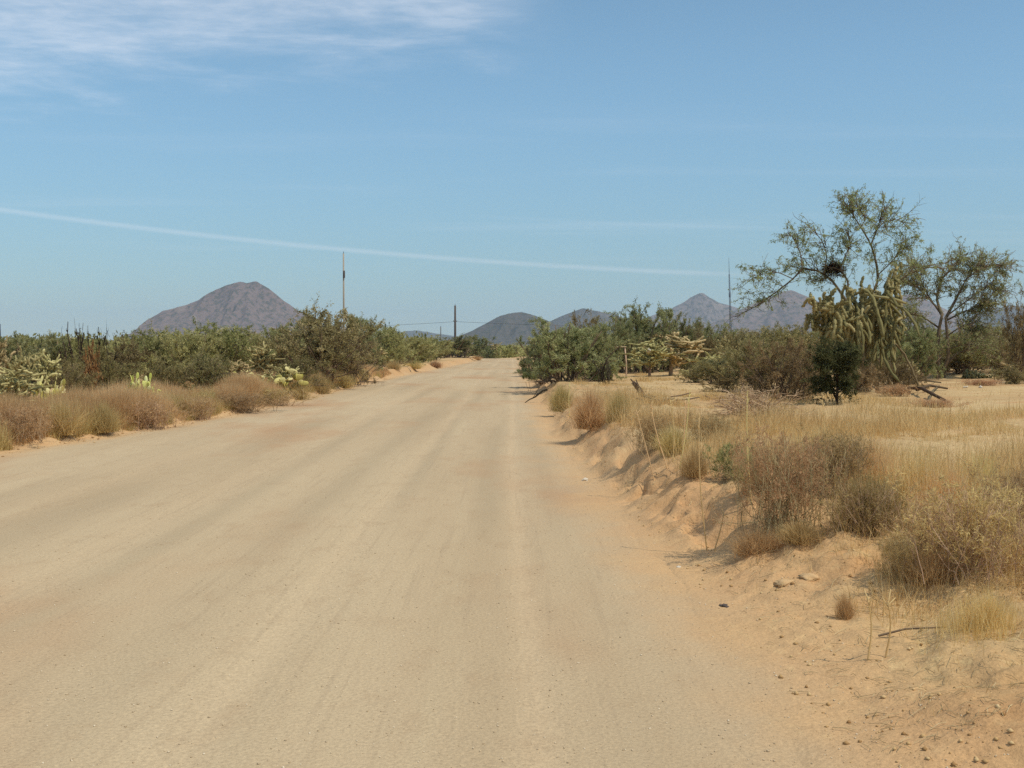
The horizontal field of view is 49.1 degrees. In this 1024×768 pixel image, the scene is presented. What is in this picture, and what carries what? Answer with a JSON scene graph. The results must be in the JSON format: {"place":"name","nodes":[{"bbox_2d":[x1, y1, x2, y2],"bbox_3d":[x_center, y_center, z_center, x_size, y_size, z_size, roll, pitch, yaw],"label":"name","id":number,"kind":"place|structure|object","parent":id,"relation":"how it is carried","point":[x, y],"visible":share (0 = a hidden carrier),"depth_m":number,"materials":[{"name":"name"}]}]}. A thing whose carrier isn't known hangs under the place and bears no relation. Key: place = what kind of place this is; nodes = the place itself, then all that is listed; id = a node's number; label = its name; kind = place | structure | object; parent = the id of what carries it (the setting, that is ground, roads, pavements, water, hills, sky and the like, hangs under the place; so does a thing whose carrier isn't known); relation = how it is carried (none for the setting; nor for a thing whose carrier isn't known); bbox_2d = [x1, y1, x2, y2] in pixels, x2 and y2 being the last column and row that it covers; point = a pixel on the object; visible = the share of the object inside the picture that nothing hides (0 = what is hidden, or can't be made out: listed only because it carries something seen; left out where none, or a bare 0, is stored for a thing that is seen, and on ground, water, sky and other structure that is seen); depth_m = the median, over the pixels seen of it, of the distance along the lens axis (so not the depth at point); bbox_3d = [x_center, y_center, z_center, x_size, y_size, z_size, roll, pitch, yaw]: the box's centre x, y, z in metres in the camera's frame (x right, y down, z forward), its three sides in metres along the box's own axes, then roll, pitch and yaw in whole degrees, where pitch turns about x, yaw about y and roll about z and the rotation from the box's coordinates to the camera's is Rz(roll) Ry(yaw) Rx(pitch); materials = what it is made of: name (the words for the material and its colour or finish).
{"place":"outdoors","nodes":[
{"label":"outdoors","id":0,"kind":"place"},
{"bbox_2d":[0,364,391,445],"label":"dry grass","id":1,"kind":"structure","parent":0,"point":[122,394],"depth_m":21.61,"materials":[{"name":"plant"}]},
{"bbox_2d":[108,281,308,342],"bbox_3d":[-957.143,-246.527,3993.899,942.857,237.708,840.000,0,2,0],"label":"hill","id":2,"kind":"structure","parent":0,"point":[256,305],"depth_m":3902.57,"materials":[{"name":"stone"}]},
{"bbox_2d":[0,358,1008,767],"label":"road","id":3,"kind":"structure","parent":0,"point":[458,434],"depth_m":6.91,"materials":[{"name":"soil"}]},
{"bbox_2d":[445,312,567,345],"bbox_3d":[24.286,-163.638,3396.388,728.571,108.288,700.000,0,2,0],"label":"hill","id":4,"kind":"structure","parent":0,"point":[511,328],"depth_m":3305.42,"materials":[{"name":"stone"}]},
{"bbox_2d":[0,356,1023,767],"bbox_3d":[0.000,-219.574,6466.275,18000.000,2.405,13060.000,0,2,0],"label":"ground","id":5,"kind":"structure","parent":0,"point":[810,720],"depth_m":6.40,"materials":[{"name":"sand"}]},
{"bbox_2d":[2,346,46,394],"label":"cholla cactus","id":6,"kind":"object","parent":5,"relation":"on","point":[24,362],"visible":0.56,"depth_m":22.95,"materials":[{"name":"green plant"}]},
{"bbox_2d":[0,367,50,401],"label":"cholla cactus","id":7,"kind":"object","parent":5,"relation":"on","point":[10,380],"visible":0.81,"depth_m":20.32,"materials":[{"name":"green plant"}]},
{"bbox_2d":[0,335,50,382],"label":"mesquite bush","id":8,"kind":"object","parent":5,"relation":"on","point":[45,346],"visible":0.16,"depth_m":39.37,"materials":[{"name":"green plant"}]},
{"bbox_2d":[0,401,78,441],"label":"burroweed","id":9,"kind":"object","parent":5,"relation":"on","point":[15,415],"visible":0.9,"depth_m":17.68,"materials":[{"name":"brown plant"}]},
{"bbox_2d":[2,331,87,383],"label":"mesquite bush","id":10,"kind":"object","parent":5,"relation":"on","point":[54,347],"visible":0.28,"depth_m":36.59,"materials":[{"name":"green plant"}]},
{"bbox_2d":[33,348,61,399],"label":"cholla cactus","id":11,"kind":"object","parent":5,"relation":"on","point":[45,364],"visible":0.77,"depth_m":24.02,"materials":[{"name":"green plant"}]},
{"bbox_2d":[38,398,94,435],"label":"grass tussock","id":12,"kind":"object","parent":5,"relation":"on","point":[69,428],"depth_m":18.64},
{"bbox_2d":[57,321,92,381],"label":"dead shrub","id":13,"kind":"object","parent":5,"relation":"on","point":[78,345],"visible":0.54,"depth_m":30.86,"materials":[{"name":"green plant"}]},
{"bbox_2d":[49,357,103,393],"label":"dry bush","id":14,"kind":"object","parent":5,"relation":"on","point":[75,376],"visible":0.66,"depth_m":25.86,"materials":[{"name":"green plant"}]},
{"bbox_2d":[82,339,102,389],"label":"dead bush","id":15,"kind":"object","parent":5,"relation":"on","point":[89,361],"visible":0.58,"depth_m":27.91,"materials":[{"name":"brown plant"}]},
{"bbox_2d":[58,343,148,389],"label":"dry bush","id":16,"kind":"object","parent":5,"relation":"on","point":[113,371],"visible":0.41,"depth_m":28.69,"materials":[{"name":"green plant"}]},
{"bbox_2d":[86,399,135,432],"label":"grass tussock","id":17,"kind":"object","parent":5,"relation":"on","point":[111,425],"depth_m":19.73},
{"bbox_2d":[106,331,160,385],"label":"bush","id":18,"kind":"object","parent":5,"relation":"on","point":[133,355],"visible":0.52,"depth_m":35.72,"materials":[{"name":"green plant"}]},
{"bbox_2d":[106,318,183,376],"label":"creosote bush","id":19,"kind":"object","parent":5,"relation":"on","point":[144,338],"visible":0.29,"depth_m":37.71,"materials":[{"name":"green plant"}]},
{"bbox_2d":[108,396,194,430],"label":"burroweed","id":20,"kind":"object","parent":5,"relation":"on","point":[149,417],"visible":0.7,"depth_m":21.32,"materials":[{"name":"brown plant"}]},
{"bbox_2d":[127,349,194,390],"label":"dry bush","id":21,"kind":"object","parent":5,"relation":"on","point":[162,373],"visible":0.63,"depth_m":28.84,"materials":[{"name":"green plant"}]},
{"bbox_2d":[128,325,233,383],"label":"creosote bush","id":22,"kind":"object","parent":5,"relation":"on","point":[182,352],"visible":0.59,"depth_m":34.62,"materials":[{"name":"green plant"}]},
{"bbox_2d":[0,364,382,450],"bbox_3d":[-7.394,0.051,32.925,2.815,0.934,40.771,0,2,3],"label":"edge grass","id":23,"kind":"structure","parent":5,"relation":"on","point":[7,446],"depth_m":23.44,"materials":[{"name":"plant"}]},
{"bbox_2d":[172,393,224,420],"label":"burroweed","id":24,"kind":"object","parent":5,"relation":"on","point":[205,407],"visible":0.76,"depth_m":24.11,"materials":[{"name":"brown plant"}]},
{"bbox_2d":[166,344,238,389],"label":"creosote bush","id":25,"kind":"object","parent":5,"relation":"on","point":[202,374],"visible":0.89,"depth_m":29.72,"materials":[{"name":"green plant"}]},
{"bbox_2d":[160,316,276,376],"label":"creosote bush","id":26,"kind":"object","parent":5,"relation":"on","point":[238,353],"visible":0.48,"depth_m":36.75,"materials":[{"name":"green plant"}]},
{"bbox_2d":[210,389,292,412],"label":"burroweed","id":27,"kind":"object","parent":5,"relation":"on","point":[244,399],"visible":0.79,"depth_m":26.62,"materials":[{"name":"brown plant"}]},
{"bbox_2d":[0,327,511,366],"bbox_3d":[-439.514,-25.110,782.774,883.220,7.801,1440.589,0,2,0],"label":"desert brush","id":28,"kind":"object","parent":5,"relation":"on","point":[34,340],"visible":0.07,"depth_m":68.19,"materials":[{"name":"green plant"}]},
{"bbox_2d":[241,341,285,374],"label":"cholla cactus","id":29,"kind":"object","parent":5,"relation":"on","point":[260,362],"visible":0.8,"depth_m":35.80,"materials":[{"name":"green plant"}]},
{"bbox_2d":[229,327,301,375],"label":"creosote bush","id":30,"kind":"object","parent":5,"relation":"on","point":[256,344],"visible":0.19,"depth_m":39.71,"materials":[{"name":"green plant"}]},
{"bbox_2d":[233,367,308,390],"bbox_3d":[-7.152,-0.129,33.006,2.292,0.780,1.775,0,2,-8],"label":"prickly pear","id":31,"kind":"object","parent":5,"relation":"on","point":[282,380],"visible":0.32,"depth_m":32.89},
{"bbox_2d":[254,317,304,369],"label":"mesquite bush","id":32,"kind":"object","parent":5,"relation":"on","point":[269,332],"visible":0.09,"depth_m":46.29,"materials":[{"name":"green plant"}]},
{"bbox_2d":[252,386,320,405],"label":"burroweed","id":33,"kind":"object","parent":5,"relation":"on","point":[274,395],"visible":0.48,"depth_m":29.79,"materials":[{"name":"brown plant"}]},
{"bbox_2d":[270,351,331,386],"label":"dry bush","id":34,"kind":"object","parent":5,"relation":"on","point":[306,369],"visible":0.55,"depth_m":35.88,"materials":[{"name":"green plant"}]},
{"bbox_2d":[257,294,385,385],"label":"creosote bush","id":35,"kind":"object","parent":5,"relation":"on","point":[325,344],"visible":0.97,"depth_m":40.30,"materials":[{"name":"green plant"}]},
{"bbox_2d":[300,324,387,385],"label":"dry bush","id":36,"kind":"object","parent":5,"relation":"on","point":[351,366],"visible":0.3,"depth_m":43.71,"materials":[{"name":"green plant"}]},
{"bbox_2d":[341,312,388,369],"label":"mesquite bush","id":37,"kind":"object","parent":5,"relation":"on","point":[366,322],"visible":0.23,"depth_m":53.76,"materials":[{"name":"green plant"}]},
{"bbox_2d":[373,324,425,366],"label":"creosote bush","id":38,"kind":"object","parent":5,"relation":"on","point":[389,346],"visible":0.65,"depth_m":65.58,"materials":[{"name":"green plant"}]},
{"bbox_2d":[399,336,455,363],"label":"creosote bush","id":39,"kind":"object","parent":5,"relation":"on","point":[419,344],"visible":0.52,"depth_m":77.73,"materials":[{"name":"green plant"}]},
{"bbox_2d":[436,334,493,357],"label":"mesquite bush","id":40,"kind":"object","parent":5,"relation":"on","point":[459,343],"visible":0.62,"depth_m":117.73,"materials":[{"name":"green plant"}]},
{"bbox_2d":[512,325,576,380],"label":"mesquite bush","id":41,"kind":"object","parent":5,"relation":"on","point":[539,355],"visible":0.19,"depth_m":41.94,"materials":[{"name":"green plant"}]},
{"bbox_2d":[542,379,577,411],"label":"grass tussock","id":42,"kind":"object","parent":5,"relation":"on","point":[562,395],"depth_m":25.07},
{"bbox_2d":[523,316,629,391],"bbox_3d":[2.096,-1.048,37.510,3.657,2.504,4.042,0,2,3],"label":"mesquite bush","id":43,"kind":"object","parent":5,"relation":"on","point":[557,342],"visible":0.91,"depth_m":37.25,"materials":[{"name":"green plant"}]},
{"bbox_2d":[550,382,614,429],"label":"grass tussock","id":44,"kind":"object","parent":5,"relation":"on","point":[587,413],"depth_m":18.00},
{"bbox_2d":[562,320,621,380],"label":"mesquite bush","id":45,"kind":"object","parent":5,"relation":"on","point":[599,348],"visible":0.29,"depth_m":39.62,"materials":[{"name":"green plant"}]},
{"bbox_2d":[596,315,643,373],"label":"mesquite bush","id":46,"kind":"object","parent":5,"relation":"on","point":[625,331],"visible":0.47,"depth_m":49.60,"materials":[{"name":"green plant"}]},
{"bbox_2d":[596,387,644,423],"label":"grass tussock","id":47,"kind":"object","parent":5,"relation":"on","point":[612,403],"depth_m":17.50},
{"bbox_2d":[604,296,681,372],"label":"mesquite bush","id":48,"kind":"object","parent":5,"relation":"on","point":[643,324],"visible":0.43,"depth_m":51.46,"materials":[{"name":"green plant"}]},
{"bbox_2d":[618,407,686,454],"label":"burroweed","id":49,"kind":"object","parent":5,"relation":"on","point":[647,422],"visible":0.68,"depth_m":12.96,"materials":[{"name":"brown plant"}]},
{"bbox_2d":[618,338,686,375],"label":"cholla cactus","id":50,"kind":"object","parent":5,"relation":"on","point":[656,352],"visible":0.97,"depth_m":45.30,"materials":[{"name":"beige plant"}]},
{"bbox_2d":[632,422,698,456],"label":"grass tussock","id":51,"kind":"object","parent":5,"relation":"on","point":[667,442],"depth_m":12.29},
{"bbox_2d":[637,308,694,370],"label":"mesquite bush","id":52,"kind":"object","parent":5,"relation":"on","point":[685,366],"visible":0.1,"depth_m":54.57,"materials":[{"name":"green plant"}]},
{"bbox_2d":[652,311,720,368],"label":"mesquite bush","id":53,"kind":"object","parent":5,"relation":"on","point":[685,330],"visible":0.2,"depth_m":61.41,"materials":[{"name":"green plant"}]},
{"bbox_2d":[663,331,710,375],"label":"cholla cactus","id":54,"kind":"object","parent":5,"relation":"on","point":[686,346],"visible":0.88,"depth_m":45.68,"materials":[{"name":"beige plant"}]},
{"bbox_2d":[669,445,720,477],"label":"grass tussock","id":55,"kind":"object","parent":5,"relation":"on","point":[691,467],"depth_m":10.51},
{"bbox_2d":[678,357,734,384],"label":"creosote bush","id":56,"kind":"object","parent":5,"relation":"on","point":[705,371],"visible":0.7,"depth_m":33.88,"materials":[{"name":"green plant"}]},
{"bbox_2d":[691,321,723,365],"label":"dry bush","id":57,"kind":"object","parent":5,"relation":"on","point":[708,343],"visible":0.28,"depth_m":56.58,"materials":[{"name":"green plant"}]},
{"bbox_2d":[679,409,749,440],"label":"burroweed","id":58,"kind":"object","parent":5,"relation":"on","point":[704,427],"visible":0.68,"depth_m":14.16,"materials":[{"name":"brown plant"}]},
{"bbox_2d":[695,319,744,356],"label":"mesquite bush","id":59,"kind":"object","parent":5,"relation":"on","point":[735,332],"visible":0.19,"depth_m":66.08,"materials":[{"name":"green plant"}]},
{"bbox_2d":[696,370,747,392],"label":"dry bush","id":60,"kind":"object","parent":5,"relation":"on","point":[725,385],"visible":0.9,"depth_m":29.85,"materials":[{"name":"brown plant"}]},
{"bbox_2d":[702,442,754,483],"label":"shrub","id":61,"kind":"object","parent":5,"relation":"on","point":[721,454],"visible":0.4,"depth_m":10.18,"materials":[{"name":"green plant"}]},
{"bbox_2d":[701,324,769,359],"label":"creosote bush","id":62,"kind":"object","parent":5,"relation":"on","point":[739,337],"visible":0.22,"depth_m":47.57,"materials":[{"name":"green plant"}]},
{"bbox_2d":[692,525,797,560],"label":"grass tussock","id":63,"kind":"object","parent":5,"relation":"on","point":[750,546],"depth_m":7.78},
{"bbox_2d":[694,334,797,388],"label":"creosote bush","id":64,"kind":"object","parent":5,"relation":"on","point":[734,355],"visible":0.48,"depth_m":29.84,"materials":[{"name":"green plant"}]},
{"bbox_2d":[493,332,1014,366],"bbox_3d":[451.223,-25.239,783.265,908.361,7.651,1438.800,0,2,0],"label":"desert brush","id":65,"kind":"object","parent":5,"relation":"on","point":[507,351],"visible":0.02,"depth_m":170.82,"materials":[{"name":"green plant"}]},
{"bbox_2d":[723,447,789,496],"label":"burroweed","id":66,"kind":"object","parent":5,"relation":"on","point":[741,476],"visible":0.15,"depth_m":9.04,"materials":[{"name":"brown plant"}]},
{"bbox_2d":[702,379,820,416],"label":"dry bush","id":67,"kind":"object","parent":5,"relation":"on","point":[742,403],"visible":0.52,"depth_m":18.43,"materials":[{"name":"plant"}]},
{"bbox_2d":[721,321,822,378],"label":"creosote bush","id":68,"kind":"object","parent":5,"relation":"on","point":[793,333],"visible":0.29,"depth_m":39.65,"materials":[{"name":"green plant"}]},
{"bbox_2d":[705,408,850,539],"bbox_3d":[1.937,0.621,8.050,1.104,0.940,0.900,-1,2,-34],"label":"burroweed","id":69,"kind":"object","parent":5,"relation":"on","point":[795,489],"visible":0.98,"depth_m":7.99,"materials":[{"name":"brown plant"}]},
{"bbox_2d":[727,336,830,402],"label":"drooping bush","id":70,"kind":"object","parent":5,"relation":"on","point":[792,363],"visible":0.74,"depth_m":23.34,"materials":[{"name":"green plant"}]},
{"bbox_2d":[543,383,1023,750],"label":"plant litter","id":71,"kind":"object","parent":5,"relation":"on","point":[1014,684],"visible":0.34,"depth_m":5.91,"materials":[{"name":"brown plant"}]},
{"bbox_2d":[548,391,1023,767],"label":"earth crumbs","id":72,"kind":"object","parent":5,"relation":"on","point":[953,763],"visible":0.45,"depth_m":5.11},
{"bbox_2d":[748,517,831,545],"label":"grass tussock","id":73,"kind":"object","parent":5,"relation":"on","point":[800,534],"depth_m":7.60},
{"bbox_2d":[775,421,892,499],"bbox_3d":[2.548,0.613,9.014,0.837,0.653,1.060,0,2,-11],"label":"burroweed","id":74,"kind":"object","parent":5,"relation":"on","point":[838,454],"visible":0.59,"depth_m":8.91,"materials":[{"name":"brown plant"}]},
{"bbox_2d":[800,335,874,404],"bbox_3d":[6.373,-0.244,21.994,1.321,1.474,1.482,0,2,0],"label":"young tree","id":75,"kind":"object","parent":5,"relation":"on","point":[842,363],"visible":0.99,"depth_m":21.77,"materials":[{"name":"green plant"}]},
{"bbox_2d":[828,588,860,620],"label":"grass tussock","id":76,"kind":"object","parent":5,"relation":"on","point":[843,609],"depth_m":6.26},
{"bbox_2d":[723,183,967,385],"bbox_3d":[9.713,-2.815,32.567,6.877,5.958,2.944,0,2,0],"label":"mesquite tree","id":77,"kind":"object","parent":5,"relation":"on","point":[849,210],"visible":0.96,"depth_m":32.66,"materials":[{"name":"green plant"}]},
{"bbox_2d":[801,262,919,391],"bbox_3d":[8.913,-1.405,28.810,3.247,3.516,2.746,0,2,0],"label":"hanging cholla","id":78,"kind":"object","parent":5,"relation":"on","point":[864,316],"visible":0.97,"depth_m":28.47,"materials":[{"name":"green plant"}]},
{"bbox_2d":[805,463,922,540],"bbox_3d":[2.412,0.744,7.635,1.104,0.511,1.046,-2,3,-45],"label":"shrub","id":79,"kind":"object","parent":5,"relation":"on","point":[872,510],"depth_m":7.59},
{"bbox_2d":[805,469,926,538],"bbox_3d":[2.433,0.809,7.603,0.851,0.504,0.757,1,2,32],"label":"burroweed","id":80,"kind":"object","parent":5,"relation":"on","point":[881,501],"visible":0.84,"depth_m":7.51,"materials":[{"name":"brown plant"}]},
{"bbox_2d":[850,357,887,392],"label":"dry bush","id":81,"kind":"object","parent":5,"relation":"on","point":[869,378],"visible":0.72,"depth_m":28.10,"materials":[{"name":"brown plant"}]},
{"bbox_2d":[790,429,950,487],"bbox_3d":[3.158,0.608,9.819,1.598,0.511,1.836,1,2,25],"label":"grass tussock","id":82,"kind":"object","parent":5,"relation":"on","point":[878,463],"depth_m":9.65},
{"bbox_2d":[870,382,928,396],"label":"burroweed","id":83,"kind":"object","parent":5,"relation":"on","point":[900,390],"visible":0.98,"depth_m":26.91,"materials":[{"name":"brown plant"}]},
{"bbox_2d":[861,528,942,588],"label":"burroweed","id":84,"kind":"object","parent":5,"relation":"on","point":[891,548],"visible":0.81,"depth_m":6.65,"materials":[{"name":"brown plant"}]},
{"bbox_2d":[877,359,934,389],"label":"dry bush","id":85,"kind":"object","parent":5,"relation":"on","point":[899,372],"visible":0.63,"depth_m":29.93,"materials":[{"name":"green plant"}]},
{"bbox_2d":[870,324,949,380],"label":"mesquite bush","id":86,"kind":"object","parent":5,"relation":"on","point":[916,344],"visible":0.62,"depth_m":39.71,"materials":[{"name":"green plant"}]},
{"bbox_2d":[829,434,999,511],"bbox_3d":[3.188,0.646,8.792,1.897,0.592,1.811,1,2,31],"label":"grass tussock","id":87,"kind":"object","parent":5,"relation":"on","point":[916,469],"depth_m":8.74,"materials":[{"name":"plant"}]},
{"bbox_2d":[874,486,975,554],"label":"burroweed","id":88,"kind":"object","parent":5,"relation":"on","point":[910,530],"visible":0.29,"depth_m":7.06,"materials":[{"name":"brown plant"}]},
{"bbox_2d":[843,451,1010,526],"bbox_3d":[3.338,0.728,8.181,1.837,0.560,1.598,1,2,22],"label":"grass tussock","id":89,"kind":"object","parent":5,"relation":"on","point":[951,478],"depth_m":8.22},
{"bbox_2d":[886,542,970,589],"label":"grass tussock","id":90,"kind":"object","parent":5,"relation":"on","point":[930,576],"depth_m":6.49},
{"bbox_2d":[878,447,1019,508],"bbox_3d":[3.710,0.689,8.529,1.794,0.537,1.470,1,2,15],"label":"grass tussock","id":91,"kind":"object","parent":5,"relation":"on","point":[982,466],"depth_m":8.56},
{"bbox_2d":[879,466,1023,589],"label":"burroweed","id":92,"kind":"object","parent":5,"relation":"on","point":[983,516],"visible":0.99,"depth_m":6.43,"materials":[{"name":"beige plant"}]},
{"bbox_2d":[884,232,1023,378],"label":"mesquite tree","id":93,"kind":"object","parent":5,"relation":"on","point":[975,267],"visible":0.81,"depth_m":40.80,"materials":[{"name":"green plant"}]},
{"bbox_2d":[887,580,1023,658],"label":"grass tussock","id":94,"kind":"object","parent":5,"relation":"on","point":[988,618],"depth_m":5.60,"materials":[{"name":"plant"}]},
{"bbox_2d":[925,329,1010,373],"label":"creosote bush","id":95,"kind":"object","parent":5,"relation":"on","point":[964,359],"visible":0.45,"depth_m":42.29,"materials":[{"name":"green plant"}]},
{"bbox_2d":[959,453,1023,535],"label":"burroweed","id":96,"kind":"object","parent":5,"relation":"on","point":[1019,478],"visible":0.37,"depth_m":7.51,"materials":[{"name":"beige plant"}]},
{"bbox_2d":[989,363,1023,384],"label":"dry bush","id":97,"kind":"object","parent":5,"relation":"on","point":[1013,376],"visible":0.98,"depth_m":33.97,"materials":[{"name":"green plant"}]},
{"bbox_2d":[991,284,1023,381],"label":"dry bush","id":98,"kind":"object","parent":5,"relation":"on","point":[1017,344],"visible":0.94,"depth_m":36.03,"materials":[{"name":"green plant"}]},
{"bbox_2d":[0,0,1023,339],"label":"sky","id":99,"kind":"structure","parent":0,"point":[488,160],"materials":[{"name":"blue"}]},
{"bbox_2d":[550,308,650,333],"bbox_3d":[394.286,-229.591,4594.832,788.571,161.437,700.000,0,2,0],"label":"hill","id":100,"kind":"structure","parent":0,"point":[561,320],"depth_m":4560.31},
{"bbox_2d":[648,293,740,331],"bbox_3d":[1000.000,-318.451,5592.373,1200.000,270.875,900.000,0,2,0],"label":"hill","id":101,"kind":"structure","parent":0,"point":[706,308],"depth_m":5534.18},
{"bbox_2d":[560,370,1023,711],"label":"stubble grass","id":102,"kind":"structure","parent":0,"point":[973,417],"depth_m":14.80,"materials":[{"name":"plant"}]},
{"bbox_2d":[582,382,1023,625],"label":"dead grass","id":103,"kind":"structure","parent":0,"point":[714,442],"depth_m":15.33,"materials":[{"name":"plant"}]},
{"bbox_2d":[703,290,970,336],"bbox_3d":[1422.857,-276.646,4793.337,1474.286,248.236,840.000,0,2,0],"label":"hill","id":104,"kind":"structure","parent":0,"point":[791,313],"depth_m":4695.10,"materials":[{"name":"stone"}]},
{"bbox_2d":[967,306,1023,334],"bbox_3d":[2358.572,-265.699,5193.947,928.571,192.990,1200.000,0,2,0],"label":"hill","id":105,"kind":"structure","parent":0,"point":[998,316],"depth_m":5112.49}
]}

